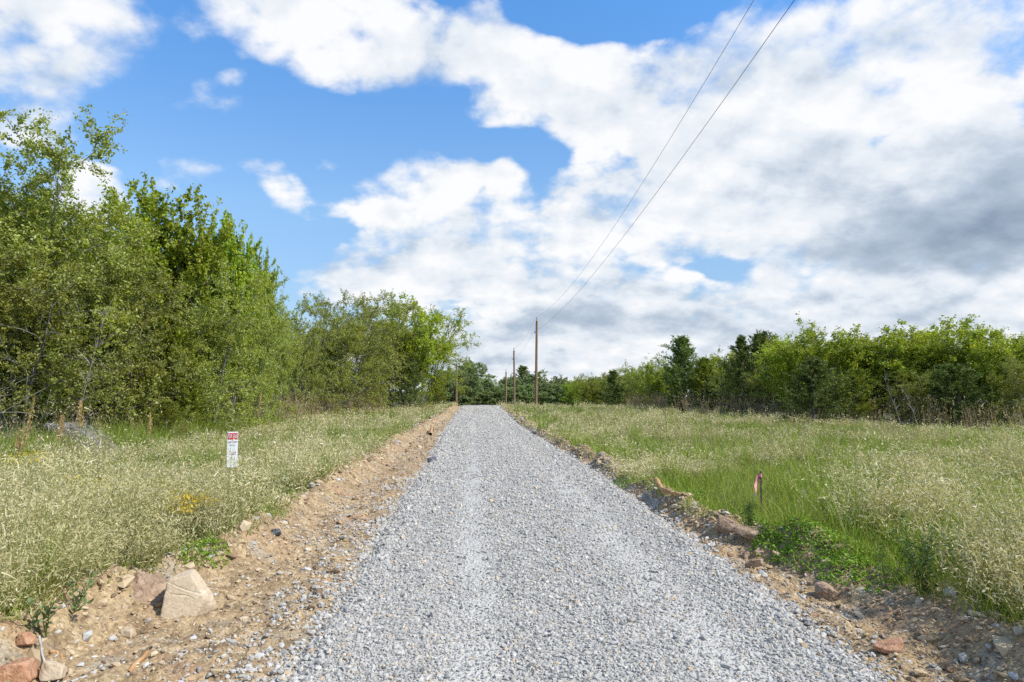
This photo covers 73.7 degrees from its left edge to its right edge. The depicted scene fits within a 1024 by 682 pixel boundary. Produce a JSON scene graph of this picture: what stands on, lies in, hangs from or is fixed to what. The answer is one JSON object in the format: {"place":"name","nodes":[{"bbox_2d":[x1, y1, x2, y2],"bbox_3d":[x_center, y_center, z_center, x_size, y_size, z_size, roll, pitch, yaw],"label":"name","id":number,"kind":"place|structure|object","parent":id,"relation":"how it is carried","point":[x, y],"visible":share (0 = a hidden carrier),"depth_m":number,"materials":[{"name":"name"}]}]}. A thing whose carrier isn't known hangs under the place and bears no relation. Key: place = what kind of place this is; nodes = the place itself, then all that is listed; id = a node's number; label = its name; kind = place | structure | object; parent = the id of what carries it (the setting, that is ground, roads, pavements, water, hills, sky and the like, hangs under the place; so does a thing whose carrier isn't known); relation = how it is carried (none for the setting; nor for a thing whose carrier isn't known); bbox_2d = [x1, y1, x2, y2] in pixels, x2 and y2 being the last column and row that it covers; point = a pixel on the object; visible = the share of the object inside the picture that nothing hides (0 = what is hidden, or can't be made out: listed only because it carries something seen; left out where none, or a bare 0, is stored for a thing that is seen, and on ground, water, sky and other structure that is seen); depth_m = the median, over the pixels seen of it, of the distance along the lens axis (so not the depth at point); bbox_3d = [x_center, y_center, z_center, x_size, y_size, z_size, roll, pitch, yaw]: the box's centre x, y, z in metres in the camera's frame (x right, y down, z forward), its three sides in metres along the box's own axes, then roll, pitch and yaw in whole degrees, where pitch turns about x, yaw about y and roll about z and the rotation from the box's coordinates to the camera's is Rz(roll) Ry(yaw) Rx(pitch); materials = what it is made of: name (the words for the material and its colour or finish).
{"place":"outdoors","nodes":[
{"label":"outdoors","id":0,"kind":"place"},
{"bbox_2d":[0,391,1023,681],"bbox_3d":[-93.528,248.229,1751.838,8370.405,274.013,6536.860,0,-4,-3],"label":"ground","id":1,"kind":"structure","parent":0,"point":[62,619],"depth_m":5.20,"materials":[{"name":"soil"}]},
{"bbox_2d":[0,395,35,476],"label":"plume grass","id":2,"kind":"object","parent":1,"relation":"on","point":[30,421],"depth_m":11.57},
{"bbox_2d":[0,657,39,681],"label":"red rock","id":3,"kind":"object","parent":1,"relation":"on","point":[25,669],"visible":0.99,"depth_m":3.83,"materials":[{"name":"brown stone"}]},
{"bbox_2d":[15,632,36,645],"bbox_3d":[-2.905,1.795,4.095,0.108,0.098,0.086,0,-4,3],"label":"red rock","id":4,"kind":"object","parent":1,"relation":"on","point":[24,638],"visible":0.99,"depth_m":4.07,"materials":[{"name":"brown stone"}]},
{"bbox_2d":[1,449,65,495],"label":"goldenrod","id":5,"kind":"object","parent":1,"relation":"on","point":[29,460],"visible":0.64,"depth_m":9.22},
{"bbox_2d":[1,173,69,429],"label":"olive leaved tree","id":6,"kind":"object","parent":1,"relation":"on","point":[8,220],"visible":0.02,"depth_m":21.30,"materials":[{"name":"green plant"}]},
{"bbox_2d":[25,597,58,637],"bbox_3d":[-2.931,1.734,4.257,0.242,0.248,0.155,0,-4,-3],"label":"blue green plant","id":7,"kind":"object","parent":1,"relation":"on","point":[47,609],"visible":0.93,"depth_m":4.25,"materials":[{"name":"green plant"}]},
{"bbox_2d":[4,326,95,433],"bbox_3d":[-15.309,0.647,23.525,3.531,5.886,3.620,-2,-4,30],"label":"cedar tree","id":8,"kind":"object","parent":1,"relation":"on","point":[45,398],"visible":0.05,"depth_m":22.72,"materials":[{"name":"green plant"}]},
{"bbox_2d":[39,660,66,681],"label":"tan rock","id":9,"kind":"object","parent":1,"relation":"on","point":[52,670],"visible":1,"depth_m":3.92,"materials":[{"name":"stone"}]},
{"bbox_2d":[0,174,112,439],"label":"olive leaved tree","id":10,"kind":"object","parent":1,"relation":"on","point":[62,221],"visible":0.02,"depth_m":23.07,"materials":[{"name":"green plant"}]},
{"bbox_2d":[0,230,129,443],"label":"olive leaved tree","id":11,"kind":"object","parent":1,"relation":"on","point":[46,308],"visible":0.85,"depth_m":18.67,"materials":[{"name":"green plant"}]},
{"bbox_2d":[62,400,87,454],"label":"plume grass","id":12,"kind":"object","parent":1,"relation":"on","point":[80,415],"depth_m":12.61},
{"bbox_2d":[0,196,161,437],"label":"olive leaved tree","id":13,"kind":"object","parent":1,"relation":"on","point":[109,226],"visible":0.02,"depth_m":24.02,"materials":[{"name":"green plant"}]},
{"bbox_2d":[66,572,96,613],"bbox_3d":[-2.909,1.732,4.668,0.347,0.276,0.183,-2,-4,29],"label":"blue green plant","id":14,"kind":"object","parent":1,"relation":"on","point":[74,607],"visible":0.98,"depth_m":4.68,"materials":[{"name":"green plant"}]},
{"bbox_2d":[44,420,124,455],"bbox_3d":[-9.998,2.391,16.006,2.179,1.316,1.002,0,-4,-3],"label":"dead branch","id":15,"kind":"object","parent":1,"relation":"on","point":[71,432],"visible":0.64,"depth_m":15.91,"materials":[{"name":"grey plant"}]},
{"bbox_2d":[0,104,171,414],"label":"leaning tree","id":16,"kind":"object","parent":1,"relation":"on","point":[33,223],"visible":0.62,"depth_m":19.99,"materials":[{"name":"green plant"}]},
{"bbox_2d":[0,201,181,436],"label":"olive leaved tree","id":17,"kind":"object","parent":1,"relation":"on","point":[128,299],"visible":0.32,"depth_m":21.17,"materials":[{"name":"green plant"}]},
{"bbox_2d":[74,298,115,424],"bbox_3d":[-11.226,0.841,18.359,1.271,4.295,0.854,-2,-4,32],"label":"bare stem","id":18,"kind":"object","parent":1,"relation":"on","point":[90,363],"visible":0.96,"depth_m":18.42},
{"bbox_2d":[67,184,177,425],"bbox_3d":[-14.539,-0.973,25.527,4.721,9.566,3.933,-2,-4,26],"label":"upright green tree","id":19,"kind":"object","parent":1,"relation":"on","point":[147,211],"visible":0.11,"depth_m":25.08,"materials":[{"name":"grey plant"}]},
{"bbox_2d":[119,626,135,638],"bbox_3d":[-2.708,2.062,4.821,0.103,0.079,0.102,0,-4,-3],"label":"pale rock","id":20,"kind":"object","parent":1,"relation":"on","point":[127,632],"visible":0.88,"depth_m":4.78,"materials":[{"name":"stone"}]},
{"bbox_2d":[111,388,155,428],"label":"olive cedar tree","id":21,"kind":"object","parent":1,"relation":"on","point":[142,408],"visible":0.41,"depth_m":22.11,"materials":[{"name":"green plant"}]},
{"bbox_2d":[68,251,220,434],"bbox_3d":[-12.425,0.144,22.904,4.832,6.783,5.478,3,-4,-37],"label":"olive leaved tree","id":22,"kind":"object","parent":1,"relation":"on","point":[146,317],"visible":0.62,"depth_m":22.66,"materials":[{"name":"green plant"}]},
{"bbox_2d":[133,571,167,603],"bbox_3d":[-2.806,1.961,5.315,0.406,0.306,0.319,17,-30,-21],"label":"red slab","id":23,"kind":"object","parent":1,"relation":"on","point":[149,585],"depth_m":5.25,"materials":[{"name":"stone"}]},
{"bbox_2d":[149,400,195,436],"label":"olive cedar tree","id":24,"kind":"object","parent":1,"relation":"on","point":[167,408],"visible":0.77,"depth_m":20.79,"materials":[{"name":"green plant"}]},
{"bbox_2d":[121,325,233,426],"bbox_3d":[-11.653,1.492,23.721,3.594,4.148,3.221,1,-4,-10],"label":"olive cedar tree","id":25,"kind":"object","parent":1,"relation":"on","point":[171,340],"visible":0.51,"depth_m":23.79,"materials":[{"name":"green plant"}]},
{"bbox_2d":[124,170,243,418],"bbox_3d":[-12.988,-1.467,26.074,4.781,10.616,5.496,0,-4,1],"label":"upright green tree","id":26,"kind":"object","parent":1,"relation":"on","point":[184,255],"visible":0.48,"depth_m":26.17,"materials":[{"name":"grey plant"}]},
{"bbox_2d":[154,487,219,546],"bbox_3d":[-3.291,1.803,6.894,0.596,0.671,0.662,-2,-4,25],"label":"goldenrod","id":27,"kind":"object","parent":1,"relation":"on","point":[188,496],"visible":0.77,"depth_m":6.92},
{"bbox_2d":[160,569,216,618],"bbox_3d":[-2.483,1.937,5.204,0.355,0.336,0.325,0,-4,-3],"label":"boulder","id":28,"kind":"object","parent":1,"relation":"on","point":[188,592],"visible":0.91,"depth_m":5.14,"materials":[{"name":"stone"}]},
{"bbox_2d":[170,381,222,429],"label":"olive cedar tree","id":29,"kind":"object","parent":1,"relation":"on","point":[194,389],"visible":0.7,"depth_m":23.26,"materials":[{"name":"green plant"}]},
{"bbox_2d":[145,257,288,432],"bbox_3d":[-10.934,0.291,25.303,4.824,6.830,6.241,3,-5,-39],"label":"olive leaved tree","id":30,"kind":"object","parent":1,"relation":"on","point":[222,334],"visible":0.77,"depth_m":25.39,"materials":[{"name":"green plant"}]},
{"bbox_2d":[227,432,237,478],"bbox_3d":[-4.382,1.953,10.684,0.156,1.054,0.023,1,-4,-17],"label":"for sale sign","id":31,"kind":"object","parent":1,"relation":"on","point":[231,435],"visible":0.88,"depth_m":10.70,"materials":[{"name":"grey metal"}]},
{"bbox_2d":[202,207,271,418],"bbox_3d":[-11.666,-0.682,28.258,3.030,9.332,3.333,0,-4,6],"label":"upright green tree","id":32,"kind":"object","parent":1,"relation":"on","point":[240,277],"visible":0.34,"depth_m":28.18,"materials":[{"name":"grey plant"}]},
{"bbox_2d":[223,272,295,426],"bbox_3d":[-10.965,0.460,29.545,3.772,7.168,3.856,-1,-4,18],"label":"olive leaved tree","id":33,"kind":"object","parent":1,"relation":"on","point":[273,335],"visible":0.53,"depth_m":29.32,"materials":[{"name":"green plant"}]},
{"bbox_2d":[240,245,282,417],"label":"upright green tree","id":34,"kind":"object","parent":1,"relation":"on","point":[265,262],"visible":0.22,"depth_m":31.53,"materials":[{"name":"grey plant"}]},
{"bbox_2d":[231,309,326,406],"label":"olive leaved tree","id":35,"kind":"object","parent":1,"relation":"on","point":[293,347],"visible":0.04,"depth_m":43.17,"materials":[{"name":"green plant"}]},
{"bbox_2d":[258,301,312,421],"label":"olive leaved tree","id":36,"kind":"object","parent":1,"relation":"on","point":[284,356],"visible":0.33,"depth_m":35.47,"materials":[{"name":"green plant"}]},
{"bbox_2d":[271,315,346,415],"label":"olive leaved tree","id":37,"kind":"object","parent":1,"relation":"on","point":[308,351],"visible":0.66,"depth_m":41.28,"materials":[{"name":"green plant"}]},
{"bbox_2d":[269,293,375,414],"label":"olive leaved tree","id":38,"kind":"object","parent":1,"relation":"on","point":[347,336],"visible":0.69,"depth_m":43.63,"materials":[{"name":"green plant"}]},
{"bbox_2d":[299,288,398,412],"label":"olive leaved tree","id":39,"kind":"object","parent":1,"relation":"on","point":[373,348],"visible":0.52,"depth_m":46.23,"materials":[{"name":"green plant"}]},
{"bbox_2d":[318,288,416,410],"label":"olive leaved tree","id":40,"kind":"object","parent":1,"relation":"on","point":[388,344],"visible":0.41,"depth_m":49.59,"materials":[{"name":"green plant"}]},
{"bbox_2d":[355,295,438,409],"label":"olive leaved tree","id":41,"kind":"object","parent":1,"relation":"on","point":[398,382],"visible":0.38,"depth_m":53.03,"materials":[{"name":"green plant"}]},
{"bbox_2d":[363,292,455,408],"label":"yellow green tree","id":42,"kind":"object","parent":1,"relation":"on","point":[426,360],"visible":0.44,"depth_m":54.19,"materials":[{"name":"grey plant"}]},
{"bbox_2d":[396,356,434,409],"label":"cedar tree","id":43,"kind":"object","parent":1,"relation":"on","point":[410,376],"visible":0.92,"depth_m":52.43,"materials":[{"name":"green plant"}]},
{"bbox_2d":[424,376,449,405],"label":"olive cedar tree","id":44,"kind":"object","parent":1,"relation":"on","point":[438,398],"visible":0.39,"depth_m":63.32,"materials":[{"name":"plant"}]},
{"bbox_2d":[424,366,467,405],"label":"tree","id":45,"kind":"object","parent":1,"relation":"on","point":[448,393],"visible":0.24,"depth_m":113.87,"materials":[{"name":"green plant"}]},
{"bbox_2d":[411,301,482,407],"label":"arching tree","id":46,"kind":"object","parent":1,"relation":"on","point":[447,360],"visible":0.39,"depth_m":59.42,"materials":[{"name":"green plant"}]},
{"bbox_2d":[446,384,482,404],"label":"tree","id":47,"kind":"object","parent":1,"relation":"on","point":[472,393],"visible":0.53,"depth_m":115.88,"materials":[{"name":"green plant"}]},
{"bbox_2d":[444,369,487,404],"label":"tree","id":48,"kind":"object","parent":1,"relation":"on","point":[471,382],"visible":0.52,"depth_m":116.44,"materials":[{"name":"green plant"}]},
{"bbox_2d":[453,356,498,404],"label":"tree","id":49,"kind":"object","parent":1,"relation":"on","point":[472,369],"visible":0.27,"depth_m":123.03,"materials":[{"name":"green plant"}]},
{"bbox_2d":[471,377,497,404],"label":"tree","id":50,"kind":"object","parent":1,"relation":"on","point":[487,384],"visible":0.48,"depth_m":118.96,"materials":[{"name":"green plant"}]},
{"bbox_2d":[480,386,516,404],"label":"tree","id":51,"kind":"object","parent":1,"relation":"on","point":[498,395],"visible":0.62,"depth_m":118.48,"materials":[{"name":"green plant"}]},
{"bbox_2d":[0,366,1023,655],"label":"dry flower heads","id":52,"kind":"object","parent":1,"relation":"on","point":[114,516],"visible":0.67,"depth_m":7.44,"materials":[{"name":"plant"}]},
{"bbox_2d":[0,400,1023,635],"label":"meadow grass","id":53,"kind":"structure","parent":1,"relation":"on","point":[775,485],"depth_m":11.56,"materials":[{"name":"plant"}]},
{"bbox_2d":[0,407,1023,681],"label":"clay clods","id":54,"kind":"object","parent":1,"relation":"on","point":[1004,645],"visible":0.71,"depth_m":5.50,"materials":[{"name":"soil"}]},
{"bbox_2d":[0,385,1023,649],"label":"weed stems","id":55,"kind":"object","parent":1,"relation":"on","point":[310,477],"visible":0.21,"depth_m":7.05,"materials":[{"name":"plant"}]},
{"bbox_2d":[0,386,1023,558],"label":"broom straw","id":56,"kind":"object","parent":1,"relation":"on","point":[661,403],"visible":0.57,"depth_m":34.42,"materials":[{"name":"plant"}]},
{"bbox_2d":[0,353,1023,438],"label":"bare underbrush","id":57,"kind":"object","parent":1,"relation":"on","point":[89,420],"visible":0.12,"depth_m":39.84,"materials":[{"name":"plant"}]},
{"bbox_2d":[503,382,541,405],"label":"tree","id":58,"kind":"object","parent":1,"relation":"on","point":[524,390],"visible":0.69,"depth_m":120.27,"materials":[{"name":"green plant"}]},
{"bbox_2d":[507,368,561,404],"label":"tree","id":59,"kind":"object","parent":1,"relation":"on","point":[530,378],"visible":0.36,"depth_m":124.56,"materials":[{"name":"green plant"}]},
{"bbox_2d":[534,317,537,405],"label":"utility pole","id":60,"kind":"object","parent":1,"relation":"on","point":[536,362],"visible":0.91,"depth_m":70.14,"materials":[{"name":"brown wood"}]},
{"bbox_2d":[535,1,793,330],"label":"power line","id":61,"kind":"object","parent":60,"relation":"attached to","point":[694,140],"visible":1,"depth_m":18.93,"materials":[{"name":"metal"}]},
{"bbox_2d":[177,473,908,593],"bbox_3d":[0.149,2.120,8.866,6.386,0.448,7.003,0,-4,-3],"label":"creeping ground cover","id":62,"kind":"object","parent":1,"relation":"on","point":[825,529],"visible":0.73,"depth_m":6.43,"materials":[{"name":"green plant"}]},
{"bbox_2d":[529,383,568,406],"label":"tree","id":63,"kind":"object","parent":1,"relation":"on","point":[557,389],"visible":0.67,"depth_m":119.80,"materials":[{"name":"green plant"}]},
{"bbox_2d":[558,376,587,406],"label":"yellow green tree","id":64,"kind":"object","parent":1,"relation":"on","point":[567,389],"visible":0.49,"depth_m":96.23,"materials":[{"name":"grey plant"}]},
{"bbox_2d":[573,373,602,405],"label":"olive leaved tree","id":65,"kind":"object","parent":1,"relation":"on","point":[582,389],"visible":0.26,"depth_m":90.14,"materials":[{"name":"green plant"}]},
{"bbox_2d":[575,376,616,407],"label":"yellow green tree","id":66,"kind":"object","parent":1,"relation":"on","point":[589,394],"visible":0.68,"depth_m":83.99,"materials":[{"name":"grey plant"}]},
{"bbox_2d":[593,370,632,406],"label":"cedar tree","id":67,"kind":"object","parent":1,"relation":"on","point":[612,387],"visible":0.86,"depth_m":76.25,"materials":[{"name":"green plant"}]},
{"bbox_2d":[614,370,651,405],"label":"olive leaved tree","id":68,"kind":"object","parent":1,"relation":"on","point":[632,385],"visible":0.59,"depth_m":72.82,"materials":[{"name":"green plant"}]},
{"bbox_2d":[621,359,668,407],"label":"yellow green tree","id":69,"kind":"object","parent":1,"relation":"on","point":[630,372],"visible":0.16,"depth_m":76.72,"materials":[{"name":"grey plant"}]},
{"bbox_2d":[634,358,677,406],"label":"yellow green tree","id":70,"kind":"object","parent":1,"relation":"on","point":[654,383],"visible":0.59,"depth_m":66.22,"materials":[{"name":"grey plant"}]},
{"bbox_2d":[653,477,683,495],"bbox_3d":[2.166,2.077,9.652,0.157,0.115,1.357,0,-4,-2],"label":"splintered wood","id":71,"kind":"object","parent":1,"relation":"on","point":[657,482],"visible":1,"depth_m":9.53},
{"bbox_2d":[643,335,709,409],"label":"cedar tree","id":72,"kind":"object","parent":1,"relation":"on","point":[681,361],"visible":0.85,"depth_m":60.64,"materials":[{"name":"green plant"}]},
{"bbox_2d":[682,357,728,411],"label":"olive cedar tree","id":73,"kind":"object","parent":1,"relation":"on","point":[701,365],"visible":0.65,"depth_m":58.52,"materials":[{"name":"green plant"}]},
{"bbox_2d":[697,367,746,412],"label":"olive leaved tree","id":74,"kind":"object","parent":1,"relation":"on","point":[719,383],"visible":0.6,"depth_m":56.68,"materials":[{"name":"green plant"}]},
{"bbox_2d":[696,347,752,412],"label":"yellow green tree","id":75,"kind":"object","parent":1,"relation":"on","point":[719,368],"visible":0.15,"depth_m":58.60,"materials":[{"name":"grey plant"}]},
{"bbox_2d":[715,514,742,534],"bbox_3d":[2.486,2.084,7.747,0.324,0.207,0.249,5,5,26],"label":"brown slab","id":76,"kind":"object","parent":1,"relation":"on","point":[725,525],"depth_m":7.69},
{"bbox_2d":[728,497,757,525],"bbox_3d":[2.562,1.881,7.483,0.318,0.341,0.183,1,-4,-11],"label":"feathery weed","id":77,"kind":"object","parent":1,"relation":"on","point":[748,517],"visible":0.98,"depth_m":7.48,"materials":[{"name":"green plant"}]},
{"bbox_2d":[713,334,777,414],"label":"cedar tree","id":78,"kind":"object","parent":1,"relation":"on","point":[742,347],"visible":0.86,"depth_m":53.74,"materials":[{"name":"green plant"}]},
{"bbox_2d":[734,526,762,541],"bbox_3d":[2.581,2.090,7.386,0.356,0.146,0.189,6,5,17],"label":"brown slab","id":79,"kind":"object","parent":1,"relation":"on","point":[746,532],"depth_m":7.34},
{"bbox_2d":[745,559,763,567],"bbox_3d":[2.310,2.115,6.508,0.176,0.098,0.119,-14,2,2],"label":"tilted stone","id":80,"kind":"object","parent":1,"relation":"on","point":[753,563],"visible":0.98,"depth_m":6.47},
{"bbox_2d":[729,329,786,410],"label":"cedar tree","id":81,"kind":"object","parent":1,"relation":"on","point":[759,339],"visible":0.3,"depth_m":56.92,"materials":[{"name":"green plant"}]},
{"bbox_2d":[734,368,788,414],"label":"olive leaved tree","id":82,"kind":"object","parent":1,"relation":"on","point":[752,383],"visible":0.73,"depth_m":51.90,"materials":[{"name":"green plant"}]},
{"bbox_2d":[754,333,808,412],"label":"olive leaved tree","id":83,"kind":"object","parent":1,"relation":"on","point":[767,338],"visible":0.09,"depth_m":54.77,"materials":[{"name":"green plant"}]},
{"bbox_2d":[752,331,826,413],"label":"yellow green tree","id":84,"kind":"object","parent":1,"relation":"on","point":[775,373],"visible":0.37,"depth_m":49.62,"materials":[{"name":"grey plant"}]},
{"bbox_2d":[774,356,870,421],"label":"cedar tree","id":85,"kind":"object","parent":1,"relation":"on","point":[811,369],"visible":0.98,"depth_m":41.72,"materials":[{"name":"green plant"}]},
{"bbox_2d":[814,581,837,600],"bbox_3d":[2.671,2.141,5.827,0.174,0.141,0.172,0,-4,-3],"label":"brown rock","id":86,"kind":"object","parent":1,"relation":"on","point":[826,591],"visible":0.96,"depth_m":5.78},
{"bbox_2d":[768,311,895,417],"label":"yellow green tree","id":87,"kind":"object","parent":1,"relation":"on","point":[815,348],"visible":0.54,"depth_m":46.11,"materials":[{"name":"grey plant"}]},
{"bbox_2d":[822,368,891,421],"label":"olive cedar tree","id":88,"kind":"object","parent":1,"relation":"on","point":[859,381],"visible":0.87,"depth_m":42.82,"materials":[{"name":"green plant"}]},
{"bbox_2d":[820,323,923,417],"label":"yellow green tree","id":89,"kind":"object","parent":1,"relation":"on","point":[880,396],"visible":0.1,"depth_m":46.78,"materials":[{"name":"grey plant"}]},
{"bbox_2d":[872,637,902,653],"bbox_3d":[2.415,1.965,4.388,0.190,0.109,0.109,-1,-4,14],"label":"tan rock","id":90,"kind":"object","parent":1,"relation":"on","point":[889,646],"visible":0.98,"depth_m":4.37,"materials":[{"name":"beige stone"}]},
{"bbox_2d":[872,534,916,585],"bbox_3d":[3.188,1.803,5.607,0.445,0.418,0.281,0,-4,-3],"label":"feathery weed","id":91,"kind":"object","parent":1,"relation":"on","point":[885,568],"visible":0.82,"depth_m":5.64,"materials":[{"name":"green plant"}]},
{"bbox_2d":[855,325,945,421],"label":"yellow green tree","id":92,"kind":"object","parent":1,"relation":"on","point":[930,348],"visible":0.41,"depth_m":44.72,"materials":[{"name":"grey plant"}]},
{"bbox_2d":[876,368,947,424],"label":"olive leaved tree","id":93,"kind":"object","parent":1,"relation":"on","point":[909,386],"visible":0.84,"depth_m":42.30,"materials":[{"name":"green plant"}]},
{"bbox_2d":[888,508,954,597],"bbox_3d":[3.211,1.639,5.278,0.507,0.681,0.408,1,-4,-15],"label":"feathery weed","id":94,"kind":"object","parent":1,"relation":"on","point":[926,547],"visible":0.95,"depth_m":5.26,"materials":[{"name":"green plant"}]},
{"bbox_2d":[859,314,1005,423],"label":"yellow green tree","id":95,"kind":"object","parent":1,"relation":"on","point":[954,357],"visible":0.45,"depth_m":43.70,"materials":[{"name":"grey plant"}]},
{"bbox_2d":[916,361,1021,424],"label":"cedar tree","id":96,"kind":"object","parent":1,"relation":"on","point":[953,377],"visible":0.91,"depth_m":40.10,"materials":[{"name":"green plant"}]},
{"bbox_2d":[914,314,1023,424],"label":"yellow green tree","id":97,"kind":"object","parent":1,"relation":"on","point":[981,337],"visible":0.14,"depth_m":43.96,"materials":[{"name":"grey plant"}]},
{"bbox_2d":[938,327,1023,426],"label":"yellow green tree","id":98,"kind":"object","parent":1,"relation":"on","point":[989,363],"visible":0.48,"depth_m":41.18,"materials":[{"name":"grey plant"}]},
{"bbox_2d":[986,352,1023,426],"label":"olive leaved tree","id":99,"kind":"object","parent":1,"relation":"on","point":[1016,384],"visible":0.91,"depth_m":38.76,"materials":[{"name":"green plant"}]},
{"bbox_2d":[0,0,1023,391],"label":"sky","id":100,"kind":"structure","parent":0,"point":[865,167],"materials":[{"name":"blue"}]},
{"bbox_2d":[297,408,882,681],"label":"road","id":101,"kind":"structure","parent":0,"point":[474,542],"depth_m":5.13,"materials":[{"name":"gravel"}]},
{"bbox_2d":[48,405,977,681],"bbox_3d":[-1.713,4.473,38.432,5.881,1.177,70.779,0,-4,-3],"label":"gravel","id":102,"kind":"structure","parent":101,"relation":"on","point":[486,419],"depth_m":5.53,"materials":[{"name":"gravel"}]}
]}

